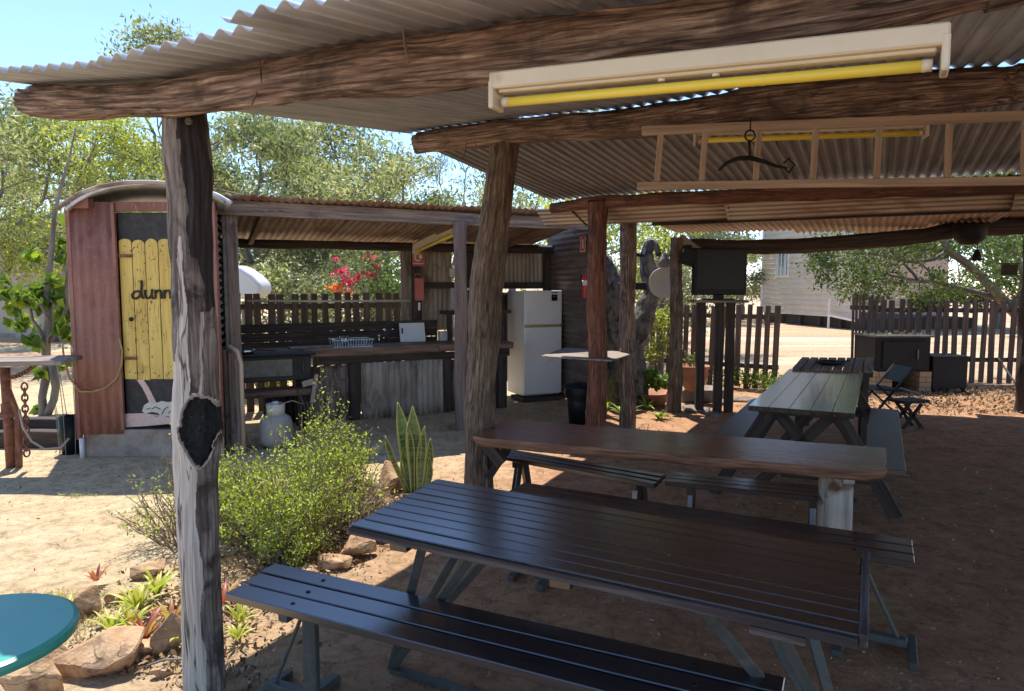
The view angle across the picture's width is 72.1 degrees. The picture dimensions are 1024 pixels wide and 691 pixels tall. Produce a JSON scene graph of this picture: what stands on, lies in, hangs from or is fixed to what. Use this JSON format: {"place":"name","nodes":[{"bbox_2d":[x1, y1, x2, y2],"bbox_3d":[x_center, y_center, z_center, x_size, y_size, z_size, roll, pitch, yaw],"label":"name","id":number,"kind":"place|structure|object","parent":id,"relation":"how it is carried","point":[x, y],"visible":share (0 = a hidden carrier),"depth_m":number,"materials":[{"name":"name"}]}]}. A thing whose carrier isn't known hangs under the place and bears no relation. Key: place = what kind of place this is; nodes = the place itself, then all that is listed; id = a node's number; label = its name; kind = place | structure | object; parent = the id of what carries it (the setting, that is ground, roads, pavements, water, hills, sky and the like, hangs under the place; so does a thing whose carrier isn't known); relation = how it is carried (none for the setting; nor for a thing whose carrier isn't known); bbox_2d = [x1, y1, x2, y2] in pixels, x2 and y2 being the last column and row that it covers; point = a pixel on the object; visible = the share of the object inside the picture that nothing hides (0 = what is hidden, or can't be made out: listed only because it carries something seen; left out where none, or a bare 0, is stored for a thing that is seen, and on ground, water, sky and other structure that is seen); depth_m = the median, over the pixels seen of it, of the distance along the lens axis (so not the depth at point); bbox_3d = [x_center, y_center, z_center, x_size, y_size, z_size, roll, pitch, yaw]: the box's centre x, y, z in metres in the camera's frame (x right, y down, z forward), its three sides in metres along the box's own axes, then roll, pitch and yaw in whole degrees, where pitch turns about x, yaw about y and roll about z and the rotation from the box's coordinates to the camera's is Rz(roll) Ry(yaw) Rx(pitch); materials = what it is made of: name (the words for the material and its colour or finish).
{"place":"outdoors","nodes":[
{"label":"outdoors","id":0,"kind":"place"},
{"bbox_2d":[1,491,175,643],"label":"dry grass","id":1,"kind":"structure","parent":0,"point":[62,594],"depth_m":3.65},
{"bbox_2d":[0,288,1023,690],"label":"ground","id":2,"kind":"structure","parent":0,"point":[82,532],"depth_m":4.32,"materials":[{"name":"sand"}]},
{"bbox_2d":[0,417,60,447],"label":"sleeper edging","id":3,"kind":"object","parent":2,"relation":"on","point":[43,431],"visible":0.34,"depth_m":6.94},
{"bbox_2d":[0,654,63,690],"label":"garden rock","id":4,"kind":"object","parent":2,"relation":"on","point":[43,674],"visible":0.81,"depth_m":2.71,"materials":[{"name":"beige stone"}]},
{"bbox_2d":[0,156,68,216],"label":"eucalyptus tree","id":5,"kind":"object","parent":2,"relation":"on","point":[17,198],"visible":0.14,"depth_m":28.57,"materials":[{"name":"green plant"}]},
{"bbox_2d":[0,216,70,337],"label":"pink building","id":6,"kind":"structure","parent":2,"relation":"on","point":[5,332],"depth_m":21.48,"materials":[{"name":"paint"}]},
{"bbox_2d":[0,128,75,415],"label":"broad leaf tree","id":7,"kind":"object","parent":2,"relation":"on","point":[42,294],"visible":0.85,"depth_m":8.57,"materials":[{"name":"green plant"}]},
{"bbox_2d":[0,593,79,676],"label":"round table","id":8,"kind":"object","parent":2,"relation":"on","point":[34,627],"visible":1,"depth_m":1.94,"materials":[{"name":"teal plastic"}]},
{"bbox_2d":[0,355,82,467],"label":"workbench","id":9,"kind":"object","parent":2,"relation":"on","point":[13,444],"visible":0.99,"depth_m":6.14,"materials":[{"name":"wood"}]},
{"bbox_2d":[20,382,30,457],"bbox_3d":[-4.198,0.642,6.077,0.059,0.663,0.046,0,5,0],"label":"chain","id":10,"kind":"object","parent":9,"relation":"hanging from","point":[25,412],"visible":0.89,"depth_m":6.07,"materials":[{"name":"metal"}]},
{"bbox_2d":[47,343,83,454],"bbox_3d":[-4.241,0.509,6.698,0.305,1.046,0.244,0,5,0],"label":"wire basket","id":11,"kind":"object","parent":2,"relation":"on","point":[66,428],"visible":0.69,"depth_m":6.64,"materials":[{"name":"black metal"}]},
{"bbox_2d":[0,82,142,286],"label":"eucalyptus tree","id":12,"kind":"object","parent":2,"relation":"on","point":[17,143],"visible":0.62,"depth_m":14.43,"materials":[{"name":"green plant"}]},
{"bbox_2d":[0,88,162,341],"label":"eucalyptus tree","id":13,"kind":"object","parent":2,"relation":"on","point":[54,306],"visible":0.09,"depth_m":19.63,"materials":[{"name":"green plant"}]},
{"bbox_2d":[0,112,164,286],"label":"eucalyptus tree","id":14,"kind":"object","parent":2,"relation":"on","point":[93,153],"visible":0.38,"depth_m":13.91,"materials":[{"name":"green plant"}]},
{"bbox_2d":[73,585,101,614],"bbox_3d":[-2.084,1.257,3.450,0.142,0.161,0.097,-2,5,-22],"label":"garden rock","id":15,"kind":"object","parent":2,"relation":"on","point":[87,600],"visible":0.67,"depth_m":3.42,"materials":[{"name":"beige stone"}]},
{"bbox_2d":[52,625,144,678],"bbox_3d":[-1.717,1.287,2.954,0.335,0.186,0.234,1,5,12],"label":"garden rock","id":16,"kind":"object","parent":2,"relation":"on","point":[112,649],"visible":0.88,"depth_m":2.89,"materials":[{"name":"beige stone"}]},
{"bbox_2d":[88,604,136,628],"bbox_3d":[-1.824,1.254,3.208,0.223,0.094,0.186,3,6,29],"label":"bromeliad","id":17,"kind":"object","parent":2,"relation":"on","point":[109,622],"visible":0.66,"depth_m":3.22,"materials":[{"name":"green plant"}]},
{"bbox_2d":[103,596,159,625],"bbox_3d":[-1.750,1.234,3.240,0.235,0.130,0.184,-4,6,-41],"label":"bromeliad","id":18,"kind":"object","parent":2,"relation":"on","point":[140,614],"visible":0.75,"depth_m":3.24,"materials":[{"name":"green plant"}]},
{"bbox_2d":[104,577,163,609],"bbox_3d":[-1.822,1.206,3.428,0.222,0.154,0.254,4,6,36],"label":"bromeliad","id":19,"kind":"object","parent":2,"relation":"on","point":[137,596],"visible":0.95,"depth_m":3.41,"materials":[{"name":"green plant"}]},
{"bbox_2d":[56,180,231,458],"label":"outhouse","id":20,"kind":"structure","parent":2,"relation":"on","point":[119,273],"depth_m":6.45,"materials":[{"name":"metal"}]},
{"bbox_2d":[61,338,122,392],"bbox_3d":[-3.841,0.180,6.444,0.569,0.509,0.048,0,5,0],"label":"garden hose","id":21,"kind":"object","parent":20,"relation":"attached to","point":[75,385],"visible":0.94,"depth_m":6.44,"materials":[{"name":"yellow rubber"}]},
{"bbox_2d":[117,213,173,426],"bbox_3d":[-3.171,-0.224,6.472,0.850,1.973,0.064,0,5,0],"label":"door","id":22,"kind":"structure","parent":20,"relation":"in","point":[145,264],"depth_m":6.47,"materials":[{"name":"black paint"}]},
{"bbox_2d":[124,604,166,638],"bbox_3d":[-1.638,1.240,3.155,0.180,0.132,0.250,-1,5,-12],"label":"bromeliad","id":23,"kind":"object","parent":2,"relation":"on","point":[150,624],"visible":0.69,"depth_m":3.15,"materials":[{"name":"red plant"}]},
{"bbox_2d":[130,559,165,580],"bbox_3d":[-2.010,1.236,3.891,0.176,0.087,0.129,-2,12,-23],"label":"garden rock","id":24,"kind":"object","parent":2,"relation":"on","point":[137,572],"visible":0.92,"depth_m":3.85,"materials":[{"name":"beige stone"}]},
{"bbox_2d":[131,564,178,593],"bbox_3d":[-1.834,1.199,3.597,0.257,0.138,0.257,-2,5,-20],"label":"bromeliad","id":25,"kind":"object","parent":2,"relation":"on","point":[165,579],"visible":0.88,"depth_m":3.61,"materials":[{"name":"green plant"}]},
{"bbox_2d":[150,611,181,655],"bbox_3d":[-1.496,1.264,3.077,0.155,0.196,0.074,-2,5,-24],"label":"garden rock","id":26,"kind":"object","parent":2,"relation":"on","point":[167,630],"visible":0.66,"depth_m":3.05,"materials":[{"name":"orange stone"}]},
{"bbox_2d":[81,2,253,212],"bbox_3d":[-8.835,-4.398,18.829,4.144,8.975,4.621,0,5,0],"label":"eucalyptus tree","id":27,"kind":"object","parent":2,"relation":"on","point":[158,38],"visible":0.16,"depth_m":18.19,"materials":[{"name":"green plant"}]},
{"bbox_2d":[107,423,249,550],"bbox_3d":[-2.025,0.841,4.452,0.834,0.773,0.873,0,5,0],"label":"garden shrub","id":28,"kind":"object","parent":2,"relation":"on","point":[147,516],"visible":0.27,"depth_m":4.31,"materials":[{"name":"green plant"}]},
{"bbox_2d":[222,344,245,453],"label":"leaning boards","id":29,"kind":"object","parent":2,"relation":"on","point":[233,398],"visible":0.88,"depth_m":6.77,"materials":[{"name":"grey wood"}]},
{"bbox_2d":[83,111,399,342],"bbox_3d":[-6.227,-2.964,17.170,7.004,6.412,7.109,-1,5,-12],"label":"eucalyptus tree","id":30,"kind":"object","parent":2,"relation":"on","point":[255,129],"visible":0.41,"depth_m":15.79,"materials":[{"name":"green plant"}]},
{"bbox_2d":[64,482,434,677],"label":"leaf litter","id":31,"kind":"object","parent":2,"relation":"on","point":[148,657],"visible":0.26,"depth_m":3.49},
{"bbox_2d":[239,266,271,388],"bbox_3d":[-3.885,-0.236,10.418,0.555,1.896,0.500,0,5,0],"label":"white tank","id":32,"kind":"object","parent":2,"relation":"on","point":[252,281],"visible":0.42,"depth_m":10.13,"materials":[{"name":"plastic"}]},
{"bbox_2d":[259,401,292,449],"bbox_3d":[-2.330,0.778,6.952,0.316,0.465,0.316,0,5,0],"label":"gas bottle","id":33,"kind":"object","parent":2,"relation":"on","point":[278,415],"visible":0.91,"depth_m":6.85,"materials":[{"name":"grey metal"}]},
{"bbox_2d":[240,482,339,567],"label":"garden shrub","id":34,"kind":"object","parent":2,"relation":"on","point":[283,549],"visible":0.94,"depth_m":3.99,"materials":[{"name":"green plant"}]},
{"bbox_2d":[239,252,353,340],"bbox_3d":[-4.303,-0.651,13.538,2.197,2.223,2.066,-4,7,-42],"label":"shrub","id":35,"kind":"object","parent":2,"relation":"on","point":[274,280],"visible":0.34,"depth_m":13.36,"materials":[{"name":"green plant"}]},
{"bbox_2d":[218,405,395,550],"bbox_3d":[-1.391,0.809,4.490,1.304,0.832,1.450,0,5,0],"label":"garden shrub","id":36,"kind":"object","parent":2,"relation":"on","point":[252,490],"visible":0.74,"depth_m":4.34,"materials":[{"name":"green plant"}]},
{"bbox_2d":[243,248,388,340],"bbox_3d":[-4.534,-1.292,16.134,3.750,3.065,2.272,0,5,0],"label":"shrub","id":37,"kind":"object","parent":2,"relation":"on","point":[308,261],"visible":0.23,"depth_m":15.97,"materials":[{"name":"green plant"}]},
{"bbox_2d":[212,118,426,291],"bbox_3d":[-5.158,-3.293,19.762,6.180,6.610,6.761,3,6,35],"label":"eucalyptus tree","id":38,"kind":"object","parent":2,"relation":"on","point":[321,129],"visible":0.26,"depth_m":18.46,"materials":[{"name":"green plant"}]},
{"bbox_2d":[240,292,410,411],"bbox_3d":[-2.710,0.068,9.219,3.150,1.534,0.071,-2,5,-25],"label":"picket fence","id":39,"kind":"object","parent":2,"relation":"on","point":[271,307],"visible":0.25,"depth_m":9.20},
{"bbox_2d":[318,553,352,570],"bbox_3d":[-1.003,1.239,3.985,0.190,0.130,0.182,3,6,33],"label":"garden rock","id":40,"kind":"object","parent":2,"relation":"on","point":[330,561],"visible":0.88,"depth_m":3.94,"materials":[{"name":"beige stone"}]},
{"bbox_2d":[277,366,398,500],"bbox_3d":[-1.294,0.653,5.084,0.752,1.041,0.783,5,7,43],"label":"garden shrub","id":41,"kind":"object","parent":2,"relation":"on","point":[343,431],"visible":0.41,"depth_m":5.07,"materials":[{"name":"green plant"}]},
{"bbox_2d":[278,254,400,364],"bbox_3d":[-2.981,-0.606,13.182,2.764,2.206,1.821,-1,5,-10],"label":"bougainvillea","id":42,"kind":"object","parent":2,"relation":"on","point":[343,272],"visible":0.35,"depth_m":12.91,"materials":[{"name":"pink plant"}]},
{"bbox_2d":[307,459,403,548],"bbox_3d":[-1.038,0.982,4.512,0.764,0.484,0.788,5,7,43],"label":"garden shrub","id":43,"kind":"object","parent":2,"relation":"on","point":[341,529],"visible":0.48,"depth_m":4.46,"materials":[{"name":"green plant"}]},
{"bbox_2d":[246,128,469,329],"bbox_3d":[-3.342,-2.438,16.508,5.379,5.476,5.084,0,5,0],"label":"eucalyptus tree","id":44,"kind":"object","parent":2,"relation":"on","point":[397,170],"visible":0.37,"depth_m":15.61,"materials":[{"name":"green plant"}]},
{"bbox_2d":[340,535,376,555],"bbox_3d":[-0.920,1.176,4.145,0.239,0.146,0.146,-10,0,-39],"label":"garden rock","id":45,"kind":"object","parent":2,"relation":"on","point":[355,545],"visible":0.77,"depth_m":4.10,"materials":[{"name":"beige stone"}]},
{"bbox_2d":[378,460,402,493],"bbox_3d":[-0.918,1.040,5.473,0.276,0.282,0.204,0,5,-2],"label":"garden rock","id":46,"kind":"object","parent":2,"relation":"on","point":[390,472],"visible":0.43,"depth_m":5.42,"materials":[{"name":"beige stone"}]},
{"bbox_2d":[346,250,453,361],"bbox_3d":[-1.969,-0.757,12.906,1.953,2.548,1.721,0,5,0],"label":"shrub","id":47,"kind":"object","parent":2,"relation":"on","point":[387,281],"visible":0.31,"depth_m":12.57,"materials":[{"name":"green plant"}]},
{"bbox_2d":[385,402,433,493],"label":"snake plant","id":48,"kind":"object","parent":2,"relation":"on","point":[414,471],"visible":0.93,"depth_m":5.35,"materials":[{"name":"green plant"}]},
{"bbox_2d":[217,193,605,429],"bbox_3d":[-1.148,-0.350,8.649,4.672,2.527,2.306,-2,5,-25],"label":"kitchen hut","id":49,"kind":"object","parent":2,"relation":"on","point":[430,378],"visible":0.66,"depth_m":8.55,"materials":[{"name":"wood"}]},
{"bbox_2d":[242,351,315,391],"bbox_3d":[-2.658,0.278,7.808,0.880,0.396,0.460,-2,5,-25],"label":"barbecue","id":50,"kind":"object","parent":49,"relation":"on","point":[276,366],"visible":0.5,"depth_m":7.70,"materials":[{"name":"metal"}]},
{"bbox_2d":[399,323,425,341],"bbox_3d":[-1.296,-0.171,9.160,0.340,0.244,0.073,-2,5,-25],"label":"cutting board","id":51,"kind":"object","parent":49,"relation":"on","point":[412,332],"visible":0.89,"depth_m":9.15,"materials":[{"name":"white plastic"}]},
{"bbox_2d":[412,228,452,253],"bbox_3d":[-0.917,-1.284,8.534,0.090,0.304,1.308,-3,6,-30],"label":"strip light","id":52,"kind":"object","parent":49,"relation":"attached to","point":[427,242],"visible":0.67,"depth_m":8.61,"materials":[{"name":"beige paint"}]},
{"bbox_2d":[160,407,694,690],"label":"succulent plant","id":53,"kind":"object","parent":2,"relation":"on","point":[254,671],"visible":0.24,"depth_m":2.92,"materials":[{"name":"brown plant"}]},
{"bbox_2d":[421,153,480,334],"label":"eucalyptus tree","id":54,"kind":"object","parent":2,"relation":"on","point":[447,161],"visible":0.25,"depth_m":21.48,"materials":[{"name":"green plant"}]},
{"bbox_2d":[413,164,559,290],"bbox_3d":[-0.156,-2.913,19.762,5.071,5.854,5.393,4,6,39],"label":"eucalyptus tree","id":55,"kind":"object","parent":2,"relation":"on","point":[517,200],"visible":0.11,"depth_m":19.56,"materials":[{"name":"green plant"}]},
{"bbox_2d":[225,563,784,690],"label":"bench","id":56,"kind":"object","parent":2,"relation":"on","point":[547,655],"visible":0.99,"depth_m":2.29,"materials":[{"name":"wood"}]},
{"bbox_2d":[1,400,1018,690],"bbox_3d":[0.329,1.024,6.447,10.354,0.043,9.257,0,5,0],"label":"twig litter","id":57,"kind":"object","parent":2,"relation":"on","point":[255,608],"visible":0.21,"depth_m":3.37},
{"bbox_2d":[0,0,1023,690],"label":"picnic shelter","id":58,"kind":"object","parent":2,"relation":"on","point":[412,66],"visible":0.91,"depth_m":3.46,"materials":[{"name":"brown wood"}]},
{"bbox_2d":[541,347,634,361],"bbox_3d":[0.986,0.146,7.927,0.860,0.203,2.154,2,5,19],"label":"shelf board","id":59,"kind":"object","parent":58,"relation":"attached to","point":[573,353],"visible":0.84,"depth_m":7.35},
{"bbox_2d":[648,238,669,297],"bbox_3d":[1.977,-1.028,9.173,0.400,0.820,0.054,0,5,0],"label":"woven disc","id":60,"kind":"object","parent":58,"relation":"hanging from","point":[659,282],"visible":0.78,"depth_m":9.18,"materials":[{"name":"wicker"}]},
{"bbox_2d":[679,245,697,266],"bbox_3d":[2.156,-1.110,8.700,0.235,0.273,0.215,0,5,0],"label":"loudspeaker","id":61,"kind":"object","parent":58,"relation":"attached to","point":[688,256],"visible":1,"depth_m":8.60,"materials":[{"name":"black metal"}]},
{"bbox_2d":[488,21,950,112],"bbox_3d":[0.389,-0.599,1.555,0.986,0.131,0.061,3,6,28],"label":"strip light","id":62,"kind":"object","parent":58,"relation":"attached to","point":[921,40],"visible":1,"depth_m":1.49,"materials":[{"name":"beige paint"}]},
{"bbox_2d":[693,117,929,145],"bbox_3d":[1.800,-1.314,4.304,1.338,0.145,0.090,1,5,13],"label":"strip light","id":63,"kind":"object","parent":58,"relation":"attached to","point":[924,132],"visible":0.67,"depth_m":4.27,"materials":[{"name":"beige paint"}]},
{"bbox_2d":[637,110,1023,189],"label":"ladder","id":64,"kind":"object","parent":58,"relation":"hanging from","point":[949,120],"visible":0.99,"depth_m":3.87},
{"bbox_2d":[718,117,794,172],"bbox_3d":[1.351,-1.103,3.883,0.430,0.305,0.033,0,5,0],"label":"harness bar","id":65,"kind":"object","parent":64,"relation":"hanging from","point":[750,158],"visible":1,"depth_m":3.88,"materials":[{"name":"black metal"}]},
{"bbox_2d":[951,219,987,244],"bbox_3d":[5.471,-1.380,8.413,0.370,0.356,0.370,0,5,0],"label":"hanging pot","id":66,"kind":"object","parent":58,"relation":"hanging from","point":[969,233],"visible":0.94,"depth_m":8.29,"materials":[{"name":"black metal"}]},
{"bbox_2d":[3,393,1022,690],"bbox_3d":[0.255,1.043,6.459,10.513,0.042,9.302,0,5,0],"label":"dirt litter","id":67,"kind":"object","parent":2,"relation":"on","point":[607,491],"visible":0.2,"depth_m":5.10,"materials":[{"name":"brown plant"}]},
{"bbox_2d":[511,393,564,401],"bbox_3d":[0.364,0.719,9.913,0.660,0.050,0.400,-2,5,-25],"label":"pallet","id":68,"kind":"object","parent":2,"relation":"on","point":[537,397],"visible":0.68,"depth_m":9.76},
{"bbox_2d":[507,290,561,396],"bbox_3d":[0.318,-0.012,9.951,0.580,1.530,0.599,-2,5,-25],"label":"refrigerator","id":69,"kind":"object","parent":68,"relation":"on","point":[534,327],"visible":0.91,"depth_m":9.72,"materials":[{"name":"white metal"}]},
{"bbox_2d":[563,381,586,424],"bbox_3d":[0.802,0.667,8.155,0.415,0.482,0.412,0,5,0],"label":"rubbish bin","id":70,"kind":"object","parent":2,"relation":"on","point":[575,394],"visible":0.69,"depth_m":8.02,"materials":[{"name":"black plastic"}]},
{"bbox_2d":[506,450,665,500],"bbox_3d":[0.422,0.994,4.549,1.175,0.457,0.308,4,6,36],"label":"bench","id":71,"kind":"object","parent":2,"relation":"on","point":[640,481],"visible":0.79,"depth_m":4.46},
{"bbox_2d":[166,426,1023,690],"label":"dirt chips","id":72,"kind":"object","parent":2,"relation":"on","point":[743,623],"visible":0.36,"depth_m":3.53,"materials":[{"name":"brown plant"}]},
{"bbox_2d":[506,107,701,304],"bbox_3d":[1.656,-2.401,14.571,4.607,5.722,5.175,0,5,0],"label":"leafy tree","id":73,"kind":"object","parent":2,"relation":"on","point":[646,228],"visible":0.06,"depth_m":13.04,"materials":[{"name":"green plant"}]},
{"bbox_2d":[348,479,869,690],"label":"picnic table","id":74,"kind":"object","parent":2,"relation":"on","point":[783,595],"visible":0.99,"depth_m":2.29,"materials":[{"name":"wood"}]},
{"bbox_2d":[605,239,661,407],"bbox_3d":[1.524,-0.278,9.514,0.817,2.315,0.820,-5,7,-45],"label":"gnarled trunk","id":75,"kind":"object","parent":2,"relation":"on","point":[646,307],"visible":0.41,"depth_m":9.33,"materials":[{"name":"grey wood"}]},
{"bbox_2d":[639,367,667,406],"bbox_3d":[1.899,0.533,9.430,0.631,0.531,0.500,0,5,0],"label":"plant pot","id":76,"kind":"object","parent":2,"relation":"on","point":[655,380],"visible":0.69,"depth_m":9.34,"materials":[{"name":"ceramic"}]},
{"bbox_2d":[643,305,683,377],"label":"shrub","id":77,"kind":"object","parent":2,"relation":"on","point":[658,354],"visible":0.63,"depth_m":11.40,"materials":[{"name":"green plant"}]},
{"bbox_2d":[473,419,886,530],"bbox_3d":[0.924,0.916,4.182,2.349,0.702,0.626,2,5,22],"label":"slab table","id":78,"kind":"object","parent":2,"relation":"on","point":[838,471],"visible":0.96,"depth_m":3.96,"materials":[{"name":"wood"}]},
{"bbox_2d":[608,189,759,343],"bbox_3d":[3.371,-2.665,17.005,5.211,5.818,4.201,0,5,0],"label":"leafy tree","id":79,"kind":"object","parent":2,"relation":"on","point":[725,236],"visible":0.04,"depth_m":16.43,"materials":[{"name":"green plant"}]},
{"bbox_2d":[681,385,723,401],"bbox_3d":[2.665,0.675,9.893,0.666,0.170,0.500,0,5,0],"label":"stone step","id":80,"kind":"object","parent":2,"relation":"on","point":[687,396],"visible":0.24,"depth_m":9.65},
{"bbox_2d":[683,350,709,391],"bbox_3d":[2.473,0.337,9.586,0.430,0.555,0.430,0,5,0],"label":"plant pot","id":81,"kind":"object","parent":80,"relation":"on","point":[689,376],"visible":0.58,"depth_m":9.47,"materials":[{"name":"ceramic"}]},
{"bbox_2d":[637,189,771,321],"bbox_3d":[7.647,-4.401,30.224,6.353,7.038,5.196,0,5,0],"label":"leafy tree","id":82,"kind":"object","parent":2,"relation":"on","point":[753,259],"visible":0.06,"depth_m":29.71,"materials":[{"name":"green plant"}]},
{"bbox_2d":[643,304,780,388],"bbox_3d":[2.894,-0.028,11.434,2.787,1.310,0.072,3,6,32],"label":"picket fence","id":83,"kind":"object","parent":2,"relation":"on","point":[758,316],"visible":0.38,"depth_m":10.94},
{"bbox_2d":[508,483,917,670],"bbox_3d":[0.880,1.070,3.494,1.979,0.473,0.380,3,6,28],"label":"bench","id":84,"kind":"object","parent":2,"relation":"on","point":[890,550],"visible":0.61,"depth_m":3.27,"materials":[{"name":"wood"}]},
{"bbox_2d":[688,300,748,412],"bbox_3d":[2.573,0.138,8.844,0.660,1.418,0.342,0,5,0],"label":"timber stand","id":85,"kind":"object","parent":2,"relation":"on","point":[717,357],"visible":0.98,"depth_m":8.81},
{"bbox_2d":[691,248,746,299],"bbox_3d":[2.563,-0.882,8.723,0.683,0.640,0.207,0,5,0],"label":"television","id":86,"kind":"object","parent":85,"relation":"on","point":[718,273],"visible":0.98,"depth_m":8.66,"materials":[{"name":"black plastic"}]},
{"bbox_2d":[705,231,768,319],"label":"leafy tree","id":87,"kind":"object","parent":2,"relation":"on","point":[754,283],"visible":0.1,"depth_m":32.85,"materials":[{"name":"green plant"}]},
{"bbox_2d":[665,472,818,524],"bbox_3d":[1.385,1.033,4.106,0.948,0.458,0.362,2,5,21],"label":"bench","id":88,"kind":"object","parent":2,"relation":"on","point":[691,483],"visible":0.7,"depth_m":4.06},
{"bbox_2d":[708,369,905,518],"bbox_3d":[2.507,0.737,5.879,1.320,0.771,2.720,3,6,28],"label":"picnic table","id":89,"kind":"object","parent":2,"relation":"on","point":[828,398],"visible":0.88,"depth_m":5.30,"materials":[{"name":"green wood"}]},
{"bbox_2d":[792,357,873,444],"bbox_3d":[3.475,0.568,7.599,0.755,0.775,1.452,2,5,26],"label":"slatted table","id":90,"kind":"object","parent":2,"relation":"on","point":[866,366],"visible":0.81,"depth_m":7.10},
{"bbox_2d":[850,293,884,370],"bbox_3d":[5.623,-0.083,11.182,0.503,1.490,0.071,1,5,7],"label":"picket fence","id":91,"kind":"object","parent":2,"relation":"on","point":[855,307],"visible":0.45,"depth_m":11.12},
{"bbox_2d":[715,172,1023,329],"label":"spreading tree","id":92,"kind":"object","parent":2,"relation":"on","point":[1010,246],"visible":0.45,"depth_m":11.66,"materials":[{"name":"green plant"}]},
{"bbox_2d":[760,173,1016,330],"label":"weatherboard house","id":93,"kind":"structure","parent":2,"relation":"on","point":[785,286],"depth_m":28.23,"materials":[{"name":"beige paint"}]},
{"bbox_2d":[775,254,789,276],"bbox_3d":[11.302,-3.507,29.448,0.090,1.290,0.890,-1,5,-12],"label":"window","id":94,"kind":"structure","parent":93,"relation":"in","point":[782,262],"depth_m":29.39,"materials":[{"name":"glass"}]},
{"bbox_2d":[857,360,923,419],"bbox_3d":[4.605,0.538,8.627,0.629,0.670,0.455,0,5,0],"label":"folding chair","id":95,"kind":"object","parent":2,"relation":"on","point":[900,374],"visible":0.65,"depth_m":8.52,"materials":[{"name":"black metal"}]},
{"bbox_2d":[853,333,933,392],"bbox_3d":[5.825,0.252,10.800,0.881,0.858,0.702,0,5,0],"label":"wood heater","id":96,"kind":"object","parent":2,"relation":"on","point":[885,352],"visible":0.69,"depth_m":10.48,"materials":[{"name":"black metal"}]},
{"bbox_2d":[882,341,924,368],"bbox_3d":[5.825,0.141,10.480,0.621,0.408,0.030,0,5,0],"label":"door","id":97,"kind":"structure","parent":96,"relation":"in","point":[905,352],"depth_m":10.46,"materials":[{"name":"black metal"}]},
{"bbox_2d":[887,397,929,428],"bbox_3d":[4.501,0.771,7.970,0.364,0.324,0.289,-1,5,-16],"label":"folding stool","id":98,"kind":"object","parent":2,"relation":"on","point":[907,402],"visible":0.94,"depth_m":7.88,"materials":[{"name":"black metal"}]},
{"bbox_2d":[868,385,1022,414],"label":"yard litter","id":99,"kind":"object","parent":2,"relation":"on","point":[975,397],"visible":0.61,"depth_m":9.78,"materials":[{"name":"brown plant"}]},
{"bbox_2d":[872,299,1019,383],"bbox_3d":[7.002,-0.065,11.384,2.405,1.389,0.072,0,5,4],"label":"picket fence","id":100,"kind":"object","parent":2,"relation":"on","point":[985,310],"visible":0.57,"depth_m":11.33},
{"bbox_2d":[929,353,970,392],"bbox_3d":[6.535,0.414,10.724,0.564,0.550,0.490,0,5,0],"label":"fire drum","id":101,"kind":"object","parent":2,"relation":"on","point":[949,370],"visible":0.79,"depth_m":10.50,"materials":[{"name":"black metal"}]},
{"bbox_2d":[902,172,1022,328],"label":"leafy tree","id":102,"kind":"object","parent":2,"relation":"on","point":[981,302],"visible":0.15,"depth_m":25.41,"materials":[{"name":"green plant"}]},
{"bbox_2d":[0,0,1023,287],"label":"sky","id":103,"kind":"structure","parent":0,"point":[32,32],"materials":[{"name":"blue"}]},
{"bbox_2d":[861,240,948,315],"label":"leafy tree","id":104,"kind":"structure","parent":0,"point":[927,265],"depth_m":36.61,"materials":[{"name":"plant"}]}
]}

